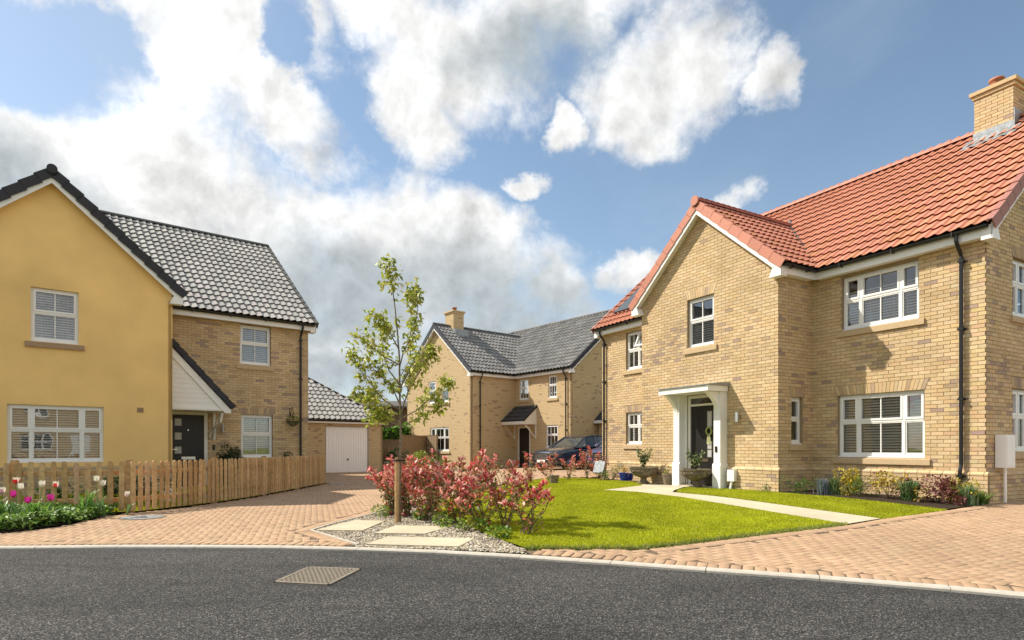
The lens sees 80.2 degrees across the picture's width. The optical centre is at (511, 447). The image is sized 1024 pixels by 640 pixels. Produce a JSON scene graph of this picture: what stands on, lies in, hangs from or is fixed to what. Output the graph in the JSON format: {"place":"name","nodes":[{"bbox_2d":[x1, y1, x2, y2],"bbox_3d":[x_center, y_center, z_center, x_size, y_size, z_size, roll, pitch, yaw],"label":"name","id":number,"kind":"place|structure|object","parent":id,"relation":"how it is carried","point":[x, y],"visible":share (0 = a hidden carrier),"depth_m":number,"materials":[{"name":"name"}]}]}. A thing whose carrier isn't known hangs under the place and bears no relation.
{"place":"outdoors","nodes":[
{"label":"outdoors","id":0,"kind":"place"},
{"bbox_2d":[0,513,115,531],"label":"planting bed","id":1,"kind":"object","parent":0,"point":[27,527],"visible":0.19,"depth_m":8.91,"materials":[{"name":"soil"}]},
{"bbox_2d":[7,477,56,524],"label":"tulip","id":2,"kind":"object","parent":1,"relation":"on","point":[33,506],"depth_m":9.11,"materials":[{"name":"green plant"}]},
{"bbox_2d":[0,502,118,529],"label":"ground cover","id":3,"kind":"object","parent":1,"relation":"on","point":[67,512],"visible":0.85,"depth_m":9.10,"materials":[{"name":"green plant"}]},
{"bbox_2d":[72,489,97,516],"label":"tulip leaves","id":4,"kind":"object","parent":1,"relation":"on","point":[88,500],"visible":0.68,"depth_m":9.95,"materials":[{"name":"green plant"}]},
{"bbox_2d":[97,480,105,517],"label":"tulip","id":5,"kind":"object","parent":1,"relation":"on","point":[101,502],"visible":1,"depth_m":9.87,"materials":[{"name":"green plant"}]},
{"bbox_2d":[0,484,316,511],"bbox_3d":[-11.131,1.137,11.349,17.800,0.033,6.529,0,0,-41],"label":"lawn","id":6,"kind":"structure","parent":0,"point":[186,505],"depth_m":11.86,"materials":[{"name":"green plant"}]},
{"bbox_2d":[34,483,84,505],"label":"dark bush","id":7,"kind":"object","parent":6,"relation":"on","point":[59,490],"visible":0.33,"depth_m":11.23,"materials":[{"name":"green plant"}]},
{"bbox_2d":[102,476,143,504],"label":"dark bush","id":8,"kind":"object","parent":6,"relation":"on","point":[115,489],"visible":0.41,"depth_m":11.60,"materials":[{"name":"green plant"}]},
{"bbox_2d":[136,478,171,502],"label":"dark bush","id":9,"kind":"object","parent":6,"relation":"on","point":[150,489],"visible":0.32,"depth_m":11.79,"materials":[{"name":"green plant"}]},
{"bbox_2d":[223,470,227,486],"bbox_3d":[-8.050,0.870,17.300,0.432,0.500,0.432,0,0,0],"label":"plant pot","id":10,"kind":"object","parent":6,"relation":"on","point":[227,478],"visible":0.09,"depth_m":17.14,"materials":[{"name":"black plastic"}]},
{"bbox_2d":[215,442,244,465],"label":"round bush","id":11,"kind":"object","parent":10,"relation":"in","point":[230,453],"visible":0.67,"depth_m":17.23,"materials":[{"name":"green plant"}]},
{"bbox_2d":[0,467,599,546],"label":"driveway","id":12,"kind":"structure","parent":0,"point":[293,517],"depth_m":9.44,"materials":[{"name":"brick"}]},
{"bbox_2d":[117,515,166,519],"bbox_3d":[-6.050,1.140,9.950,0.700,0.032,0.700,0,0,0],"label":"drain cover","id":13,"kind":"object","parent":12,"relation":"on","point":[141,517],"visible":0.89,"depth_m":9.87,"materials":[{"name":"metal"}]},
{"bbox_2d":[383,440,398,464],"bbox_3d":[-6.398,0.325,31.705,1.365,1.550,0.110,0,0,18],"label":"board fence","id":14,"kind":"object","parent":12,"relation":"on","point":[389,446],"visible":0.33,"depth_m":31.66,"materials":[{"name":"brown wood"}]},
{"bbox_2d":[401,435,426,466],"bbox_3d":[-5.255,0.200,33.401,0.110,1.800,4.029,0,0,15],"label":"board fence","id":15,"kind":"object","parent":12,"relation":"on","point":[411,444],"visible":0.37,"depth_m":32.97,"materials":[{"name":"brown wood"}]},
{"bbox_2d":[415,435,437,465],"bbox_3d":[-4.896,0.175,34.753,0.110,1.850,2.302,0,0,-39],"label":"board fence","id":16,"kind":"object","parent":12,"relation":"on","point":[431,441],"visible":0.48,"depth_m":34.18,"materials":[{"name":"brown wood"}]},
{"bbox_2d":[530,435,601,469],"bbox_3d":[3.044,0.222,28.613,4.552,1.636,2.260,0,0,-39],"label":"parked car","id":17,"kind":"object","parent":12,"relation":"on","point":[566,448],"visible":0.56,"depth_m":27.51,"materials":[{"name":"blue paint"}]},
{"bbox_2d":[586,440,601,470],"bbox_3d":[4.830,0.182,26.323,2.260,1.636,4.552,0,0,30],"label":"parked car","id":18,"kind":"object","parent":12,"relation":"on","point":[598,448],"visible":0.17,"depth_m":24.75,"materials":[{"name":"blue paint"}]},
{"bbox_2d":[318,508,527,554],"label":"gravel","id":19,"kind":"structure","parent":0,"point":[491,544],"depth_m":7.96,"materials":[{"name":"beige gravel"}]},
{"bbox_2d":[310,508,385,546],"bbox_3d":[-2.490,1.160,9.335,0.849,0.099,4.271,0,0,-7],"label":"gravel edging","id":20,"kind":"object","parent":19,"relation":"on","point":[316,528],"visible":0.3,"depth_m":8.51,"materials":[{"name":"concrete"}]},
{"bbox_2d":[316,520,383,532],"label":"stepping slab","id":21,"kind":"structure","parent":19,"relation":"on","point":[358,525],"depth_m":8.78,"materials":[{"name":"stone"}]},
{"bbox_2d":[370,504,407,517],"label":"weed","id":22,"kind":"object","parent":19,"relation":"on","point":[382,509],"visible":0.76,"depth_m":10.19,"materials":[{"name":"green plant"}]},
{"bbox_2d":[365,458,418,514],"bbox_3d":[-2.043,0.657,10.349,0.963,0.999,0.865,0,0,29],"label":"red shrub","id":23,"kind":"object","parent":19,"relation":"on","point":[373,477],"visible":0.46,"depth_m":10.27,"materials":[{"name":"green plant"}]},
{"bbox_2d":[341,253,457,521],"bbox_3d":[-1.745,-0.900,9.401,1.766,4.182,1.406,0,0,0],"label":"young tree","id":24,"kind":"object","parent":19,"relation":"on","point":[379,415],"visible":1,"depth_m":9.40,"materials":[{"name":"green plant"}]},
{"bbox_2d":[378,454,430,516],"bbox_3d":[-1.802,0.637,10.100,0.777,1.071,0.822,0,0,34],"label":"red shrub","id":25,"kind":"object","parent":19,"relation":"on","point":[404,491],"visible":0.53,"depth_m":10.04,"materials":[{"name":"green plant"}]},
{"bbox_2d":[374,525,445,535],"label":"stepping slab","id":26,"kind":"structure","parent":19,"relation":"on","point":[407,530],"depth_m":8.35,"materials":[{"name":"stone"}]},
{"bbox_2d":[366,536,473,548],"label":"stepping slab","id":27,"kind":"structure","parent":19,"relation":"on","point":[434,542],"depth_m":7.42,"materials":[{"name":"stone"}]},
{"bbox_2d":[403,467,449,520],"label":"red shrub","id":28,"kind":"object","parent":19,"relation":"on","point":[417,491],"visible":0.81,"depth_m":9.40,"materials":[{"name":"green plant"}]},
{"bbox_2d":[415,448,459,511],"bbox_3d":[-1.419,0.581,10.681,0.845,1.182,0.986,0,0,-31],"label":"red shrub","id":29,"kind":"object","parent":19,"relation":"on","point":[430,470],"visible":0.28,"depth_m":10.55,"materials":[{"name":"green plant"}]},
{"bbox_2d":[432,511,456,527],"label":"weed","id":30,"kind":"object","parent":19,"relation":"on","point":[446,517],"visible":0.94,"depth_m":8.96,"materials":[{"name":"green plant"}]},
{"bbox_2d":[431,455,484,524],"bbox_3d":[-0.811,0.619,9.056,0.832,1.034,0.761,0,0,0],"label":"red shrub","id":31,"kind":"object","parent":19,"relation":"on","point":[449,491],"visible":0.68,"depth_m":9.04,"materials":[{"name":"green plant"}]},
{"bbox_2d":[447,516,488,530],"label":"weed","id":32,"kind":"object","parent":19,"relation":"on","point":[478,520],"visible":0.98,"depth_m":8.27,"materials":[{"name":"green plant"}]},
{"bbox_2d":[483,525,512,538],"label":"weed","id":33,"kind":"object","parent":19,"relation":"on","point":[501,528],"visible":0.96,"depth_m":7.63,"materials":[{"name":"green plant"}]},
{"bbox_2d":[0,478,971,579],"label":"garden soil","id":34,"kind":"structure","parent":0,"point":[118,513],"depth_m":11.14,"materials":[{"name":"brown soil"}]},
{"bbox_2d":[0,454,324,512],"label":"picket fence","id":35,"kind":"object","parent":34,"relation":"on","point":[302,471],"visible":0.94,"depth_m":11.47,"materials":[{"name":"brown wood"}]},
{"bbox_2d":[350,385,379,403],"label":"background tree","id":36,"kind":"object","parent":34,"relation":"on","point":[354,395],"visible":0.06,"depth_m":43.47,"materials":[{"name":"green plant"}]},
{"bbox_2d":[361,401,406,427],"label":"shed","id":37,"kind":"structure","parent":34,"relation":"on","point":[396,416],"depth_m":40.87,"materials":[{"name":"tile"}]},
{"bbox_2d":[393,457,404,522],"bbox_3d":[-1.739,0.692,9.359,0.184,1.100,0.145,0,0,-41],"label":"tree stake","id":38,"kind":"object","parent":34,"relation":"on","point":[396,460],"visible":0.92,"depth_m":9.31,"materials":[{"name":"brown wood"}]},
{"bbox_2d":[383,422,446,448],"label":"hedge","id":39,"kind":"object","parent":34,"relation":"on","point":[391,433],"visible":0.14,"depth_m":36.35,"materials":[{"name":"green plant"}]},
{"bbox_2d":[591,74,1023,504],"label":"brick house","id":40,"kind":"structure","parent":34,"relation":"on","point":[824,335],"depth_m":13.54,"materials":[{"name":"beige brick"}]},
{"bbox_2d":[626,412,641,444],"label":"window","id":41,"kind":"structure","parent":40,"relation":"in","point":[636,414],"depth_m":19.32,"materials":[{"name":"white plastic"}]},
{"bbox_2d":[628,330,641,369],"bbox_3d":[3.950,-3.081,19.062,0.345,1.198,1.127,0,0,-30],"label":"window","id":42,"kind":"structure","parent":40,"relation":"in","point":[637,344],"depth_m":19.32,"materials":[{"name":"white plastic"}]},
{"bbox_2d":[677,394,713,487],"bbox_3d":[4.700,-0.130,15.168,0.420,2.460,1.140,0,0,-30],"label":"front door","id":43,"kind":"structure","parent":40,"relation":"in","point":[700,407],"depth_m":15.32,"materials":[{"name":"black paint"}]},
{"bbox_2d":[689,294,713,347],"bbox_3d":[4.820,-3.166,15.313,0.173,1.248,0.910,0,0,-30],"label":"window","id":44,"kind":"structure","parent":40,"relation":"in","point":[692,320],"depth_m":15.41,"materials":[{"name":"white plastic"}]},
{"bbox_2d":[727,470,736,488],"bbox_3d":[5.165,0.748,14.282,0.100,0.475,0.200,0,0,-30],"label":"wall box","id":45,"kind":"object","parent":40,"relation":"attached to","point":[731,476],"visible":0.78,"depth_m":14.26,"materials":[{"name":"white plastic"}]},
{"bbox_2d":[791,397,801,443],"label":"window","id":46,"kind":"structure","parent":40,"relation":"in","point":[796,419],"depth_m":13.78,"materials":[{"name":"white plastic"}]},
{"bbox_2d":[843,260,918,330],"bbox_3d":[7.718,-3.141,12.706,0.173,1.158,1.604,0,0,-30],"label":"window","id":47,"kind":"structure","parent":40,"relation":"in","point":[901,289],"depth_m":12.69,"materials":[{"name":"white plastic"}]},
{"bbox_2d":[838,390,924,457],"bbox_3d":[7.720,-0.474,12.703,0.173,1.343,1.805,0,0,-30],"label":"window","id":48,"kind":"structure","parent":40,"relation":"in","point":[903,418],"depth_m":12.69,"materials":[{"name":"white plastic"}]},
{"bbox_2d":[995,435,1014,502],"bbox_3d":[9.042,0.410,11.140,0.360,1.300,0.180,0,0,-30],"label":"meter box","id":49,"kind":"object","parent":40,"relation":"attached to","point":[1005,452],"visible":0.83,"depth_m":11.06,"materials":[{"name":"paint"}]},
{"bbox_2d":[1007,437,1014,465],"bbox_3d":[9.085,0.060,11.066,0.300,0.520,0.009,0,0,-30],"label":"box door","id":50,"kind":"structure","parent":49,"relation":"in","point":[1010,440],"depth_m":11.04,"materials":[{"name":"paint"}]},
{"bbox_2d":[1012,389,1023,450],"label":"window","id":51,"kind":"structure","parent":40,"relation":"in","point":[1016,415],"depth_m":11.77,"materials":[{"name":"white plastic"}]},
{"bbox_2d":[1012,260,1023,317],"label":"window","id":52,"kind":"structure","parent":40,"relation":"in","point":[1017,285],"depth_m":11.77,"materials":[{"name":"white plastic"}]},
{"bbox_2d":[784,490,976,508],"bbox_3d":[7.008,0.986,12.062,1.560,0.062,3.566,0,0,-30],"label":"flower bed","id":53,"kind":"object","parent":34,"relation":"on","point":[897,499],"visible":0.72,"depth_m":11.48,"materials":[{"name":"soil"}]},
{"bbox_2d":[778,475,818,493],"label":"green bush","id":54,"kind":"object","parent":53,"relation":"on","point":[801,484],"visible":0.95,"depth_m":12.89,"materials":[{"name":"green plant"}]},
{"bbox_2d":[812,477,830,494],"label":"lavender","id":55,"kind":"object","parent":53,"relation":"on","point":[822,488],"visible":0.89,"depth_m":12.49,"materials":[{"name":"grey plant"}]},
{"bbox_2d":[825,476,843,494],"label":"grassy plant","id":56,"kind":"object","parent":53,"relation":"on","point":[833,483],"visible":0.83,"depth_m":12.45,"materials":[{"name":"green plant"}]},
{"bbox_2d":[832,467,860,494],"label":"yellow shrub","id":57,"kind":"object","parent":53,"relation":"on","point":[849,479],"visible":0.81,"depth_m":12.37,"materials":[{"name":"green plant"}]},
{"bbox_2d":[841,474,881,496],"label":"green bush","id":58,"kind":"object","parent":53,"relation":"on","point":[859,490],"visible":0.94,"depth_m":12.00,"materials":[{"name":"green plant"}]},
{"bbox_2d":[867,470,930,501],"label":"yellow shrub","id":59,"kind":"object","parent":53,"relation":"on","point":[882,481],"visible":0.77,"depth_m":11.65,"materials":[{"name":"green plant"}]},
{"bbox_2d":[891,478,935,500],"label":"iris","id":60,"kind":"object","parent":53,"relation":"on","point":[906,495],"visible":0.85,"depth_m":11.21,"materials":[{"name":"green plant"}]},
{"bbox_2d":[905,474,962,503],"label":"purple shrub","id":61,"kind":"object","parent":53,"relation":"on","point":[945,481],"visible":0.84,"depth_m":10.97,"materials":[{"name":"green plant"}]},
{"bbox_2d":[941,489,975,505],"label":"purple shrub","id":62,"kind":"object","parent":53,"relation":"on","point":[956,496],"visible":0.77,"depth_m":10.66,"materials":[{"name":"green plant"}]},
{"bbox_2d":[941,476,980,503],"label":"yellow shrub","id":63,"kind":"object","parent":53,"relation":"on","point":[967,483],"visible":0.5,"depth_m":10.85,"materials":[{"name":"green plant"}]},
{"bbox_2d":[951,482,987,505],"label":"iris","id":64,"kind":"object","parent":53,"relation":"on","point":[972,500],"visible":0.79,"depth_m":10.65,"materials":[{"name":"green plant"}]},
{"bbox_2d":[975,489,996,504],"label":"iris","id":65,"kind":"object","parent":53,"relation":"on","point":[982,499],"visible":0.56,"depth_m":10.84,"materials":[{"name":"green plant"}]},
{"bbox_2d":[0,549,1023,639],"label":"road","id":66,"kind":"structure","parent":0,"point":[153,594],"depth_m":4.72,"materials":[{"name":"grey asphalt"}]},
{"bbox_2d":[273,566,360,585],"bbox_3d":[-1.815,1.192,5.690,0.557,0.015,0.729,0,0,8],"label":"drain grating","id":67,"kind":"object","parent":66,"relation":"on","point":[321,576],"visible":1,"depth_m":5.63,"materials":[{"name":"metal"}]},
{"bbox_2d":[0,0,1023,400],"label":"sky","id":68,"kind":"structure","parent":0,"point":[531,163],"materials":[{"name":"blue"}]},
{"bbox_2d":[423,478,849,550],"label":"lawn","id":69,"kind":"structure","parent":0,"point":[632,526],"depth_m":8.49,"materials":[{"name":"green plant"}]},
{"bbox_2d":[445,463,477,497],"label":"red shrub","id":70,"kind":"object","parent":69,"relation":"on","point":[460,470],"visible":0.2,"depth_m":12.25,"materials":[{"name":"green plant"}]},
{"bbox_2d":[442,448,488,514],"bbox_3d":[-0.787,0.559,10.212,0.711,1.114,0.884,0,0,25],"label":"red shrub","id":71,"kind":"object","parent":69,"relation":"on","point":[477,459],"visible":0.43,"depth_m":10.30,"materials":[{"name":"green plant"}]},
{"bbox_2d":[450,471,507,530],"bbox_3d":[-0.453,0.741,8.421,0.822,0.845,0.555,0,0,0],"label":"red shrub","id":72,"kind":"object","parent":69,"relation":"on","point":[461,492],"visible":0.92,"depth_m":8.43,"materials":[{"name":"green plant"}]},
{"bbox_2d":[491,453,517,487],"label":"red shrub","id":73,"kind":"object","parent":69,"relation":"on","point":[498,467],"visible":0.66,"depth_m":15.66,"materials":[{"name":"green plant"}]},
{"bbox_2d":[478,456,535,525],"bbox_3d":[-0.063,0.637,8.682,0.871,1.060,0.637,0,0,0],"label":"red shrub","id":74,"kind":"object","parent":69,"relation":"on","point":[493,484],"visible":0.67,"depth_m":8.63,"materials":[{"name":"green plant"}]},
{"bbox_2d":[497,473,554,533],"bbox_3d":[0.181,0.724,8.000,0.752,0.813,0.643,0,0,0],"label":"red shrub","id":75,"kind":"object","parent":69,"relation":"on","point":[544,494],"visible":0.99,"depth_m":7.97,"materials":[{"name":"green plant"}]},
{"bbox_2d":[521,453,537,482],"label":"red shrub","id":76,"kind":"object","parent":69,"relation":"on","point":[525,465],"visible":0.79,"depth_m":17.41,"materials":[{"name":"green plant"}]},
{"bbox_2d":[537,452,557,480],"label":"red shrub","id":77,"kind":"object","parent":69,"relation":"on","point":[546,465],"visible":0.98,"depth_m":18.18,"materials":[{"name":"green plant"}]},
{"bbox_2d":[560,454,583,478],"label":"red shrub","id":78,"kind":"object","parent":69,"relation":"on","point":[572,465],"visible":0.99,"depth_m":18.74,"materials":[{"name":"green plant"}]},
{"bbox_2d":[578,445,599,478],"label":"red shrub","id":79,"kind":"object","parent":69,"relation":"on","point":[585,455],"visible":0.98,"depth_m":19.11,"materials":[{"name":"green plant"}]},
{"bbox_2d":[593,461,605,472],"bbox_3d":[2.659,0.577,18.483,0.159,0.358,0.400,0,0,-40],"label":"stone plaque","id":80,"kind":"object","parent":69,"relation":"on","point":[599,466],"visible":1,"depth_m":18.45,"materials":[{"name":"white stone"}]},
{"bbox_2d":[607,483,879,523],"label":"path","id":81,"kind":"structure","parent":0,"point":[657,488],"depth_m":10.80,"materials":[{"name":"beige concrete"}]},
{"bbox_2d":[629,467,658,483],"bbox_3d":[3.550,0.737,16.400,0.742,0.446,0.742,0,0,0],"label":"stone planter","id":82,"kind":"object","parent":81,"relation":"on","point":[643,473],"visible":1,"depth_m":16.17,"materials":[{"name":"stone"}]},
{"bbox_2d":[636,447,653,466],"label":"potted shrub","id":83,"kind":"object","parent":82,"relation":"on","point":[644,457],"visible":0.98,"depth_m":16.37,"materials":[{"name":"green plant"}]},
{"bbox_2d":[662,473,671,484],"bbox_3d":[4.080,0.820,15.920,0.302,0.300,0.302,0,0,0],"label":"stone pot","id":84,"kind":"object","parent":81,"relation":"on","point":[667,479],"visible":0.88,"depth_m":15.82,"materials":[{"name":"stone"}]},
{"bbox_2d":[526,499,1023,591],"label":"driveway","id":85,"kind":"structure","parent":0,"point":[980,546],"depth_m":6.73,"materials":[{"name":"beige brick"}]},
{"bbox_2d":[676,487,946,518],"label":"lawn","id":86,"kind":"structure","parent":0,"point":[836,511],"depth_m":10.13,"materials":[{"name":"green plant"}]},
{"bbox_2d":[679,468,711,487],"bbox_3d":[4.500,0.737,14.900,0.742,0.446,0.742,0,0,0],"label":"stone planter","id":87,"kind":"object","parent":86,"relation":"on","point":[694,476],"visible":0.98,"depth_m":14.67,"materials":[{"name":"stone"}]},
{"bbox_2d":[686,449,705,468],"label":"potted shrub","id":88,"kind":"object","parent":87,"relation":"on","point":[695,461],"visible":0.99,"depth_m":14.89,"materials":[{"name":"green plant"}]},
{"bbox_3d":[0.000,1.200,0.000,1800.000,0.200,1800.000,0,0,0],"label":"ground","id":89,"kind":"structure","parent":0,"visible":0},
{"bbox_2d":[0,164,318,495],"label":"rendered house","id":90,"kind":"structure","parent":89,"relation":"on","point":[123,338],"depth_m":15.45,"materials":[{"name":"yellow paint"}]},
{"bbox_2d":[31,287,78,344],"bbox_3d":[-10.788,-3.096,14.353,0.940,1.248,0.173,0,0,-39],"label":"window","id":91,"kind":"structure","parent":90,"relation":"in","point":[34,311],"depth_m":14.34,"materials":[{"name":"white plastic"}]},
{"bbox_2d":[7,404,103,462],"bbox_3d":[-10.758,-0.331,14.378,1.860,1.338,0.173,0,0,-40],"label":"window","id":92,"kind":"structure","parent":90,"relation":"in","point":[82,430],"depth_m":14.36,"materials":[{"name":"white plastic"}]},
{"bbox_2d":[172,411,214,485],"bbox_3d":[-9.259,0.030,17.608,1.200,2.140,0.090,0,0,-39],"label":"front door","id":93,"kind":"structure","parent":90,"relation":"in","point":[189,429],"depth_m":17.57,"materials":[{"name":"black paint"}]},
{"bbox_2d":[240,325,269,365],"bbox_3d":[-7.957,-3.146,18.786,0.950,1.208,0.173,0,0,-40],"label":"window","id":94,"kind":"structure","parent":90,"relation":"in","point":[245,343],"depth_m":18.80,"materials":[{"name":"white plastic"}]},
{"bbox_2d":[241,414,271,457],"bbox_3d":[-7.923,-0.364,18.814,0.980,1.323,0.173,0,0,-40],"label":"window","id":95,"kind":"structure","parent":90,"relation":"in","point":[256,434],"depth_m":18.83,"materials":[{"name":"white plastic"}]},
{"bbox_2d":[286,407,299,425],"bbox_3d":[-6.893,-0.981,19.131,0.454,0.601,0.434,0,0,8],"label":"hanging basket","id":96,"kind":"object","parent":90,"relation":"attached to","point":[293,423],"visible":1,"depth_m":19.09,"materials":[{"name":"green plastic"}]},
{"bbox_2d":[308,377,389,472],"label":"garage","id":97,"kind":"structure","parent":89,"relation":"on","point":[341,438],"depth_m":28.14,"materials":[{"name":"brick"}]},
{"bbox_2d":[326,427,367,472],"bbox_3d":[-7.616,0.090,28.069,2.060,2.120,0.070,0,0,-40],"label":"garage door","id":98,"kind":"structure","parent":97,"relation":"in","point":[346,447],"depth_m":28.04,"materials":[{"name":"paint"}]},
{"bbox_2d":[401,307,610,468],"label":"brick house","id":99,"kind":"structure","parent":89,"relation":"on","point":[493,409],"depth_m":32.62,"materials":[{"name":"beige brick"}]},
{"bbox_2d":[431,427,448,450],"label":"window","id":100,"kind":"structure","parent":99,"relation":"in","point":[435,429],"depth_m":33.69,"materials":[{"name":"white plastic"}]},
{"bbox_2d":[519,428,528,466],"bbox_3d":[0.689,0.010,32.906,0.030,2.180,0.850,0,0,-40],"label":"front door","id":101,"kind":"structure","parent":99,"relation":"in","point":[523,432],"depth_m":32.96,"materials":[{"name":"black wood"}]},
{"bbox_2d":[520,379,528,399],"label":"window","id":102,"kind":"structure","parent":99,"relation":"in","point":[522,382],"depth_m":33.03,"materials":[{"name":"white plastic"}]},
{"bbox_2d":[546,425,557,447],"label":"window","id":103,"kind":"structure","parent":99,"relation":"in","point":[549,427],"depth_m":31.49,"materials":[{"name":"white plastic"}]},
{"bbox_2d":[549,375,556,397],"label":"window","id":104,"kind":"structure","parent":99,"relation":"in","point":[552,384],"depth_m":31.37,"materials":[{"name":"white plastic"}]},
{"bbox_2d":[0,545,1023,598],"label":"kerb","id":105,"kind":"structure","parent":89,"relation":"on","point":[940,587],"depth_m":6.31,"materials":[{"name":"concrete"}]},
{"bbox_2d":[594,411,601,435],"bbox_3d":[6.154,-0.750,31.300,3.320,3.900,2.200,0,0,-40],"label":"lean to","id":106,"kind":"object","parent":89,"relation":"on","point":[598,419],"visible":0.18,"depth_m":31.10,"materials":[{"name":"grey tile"}]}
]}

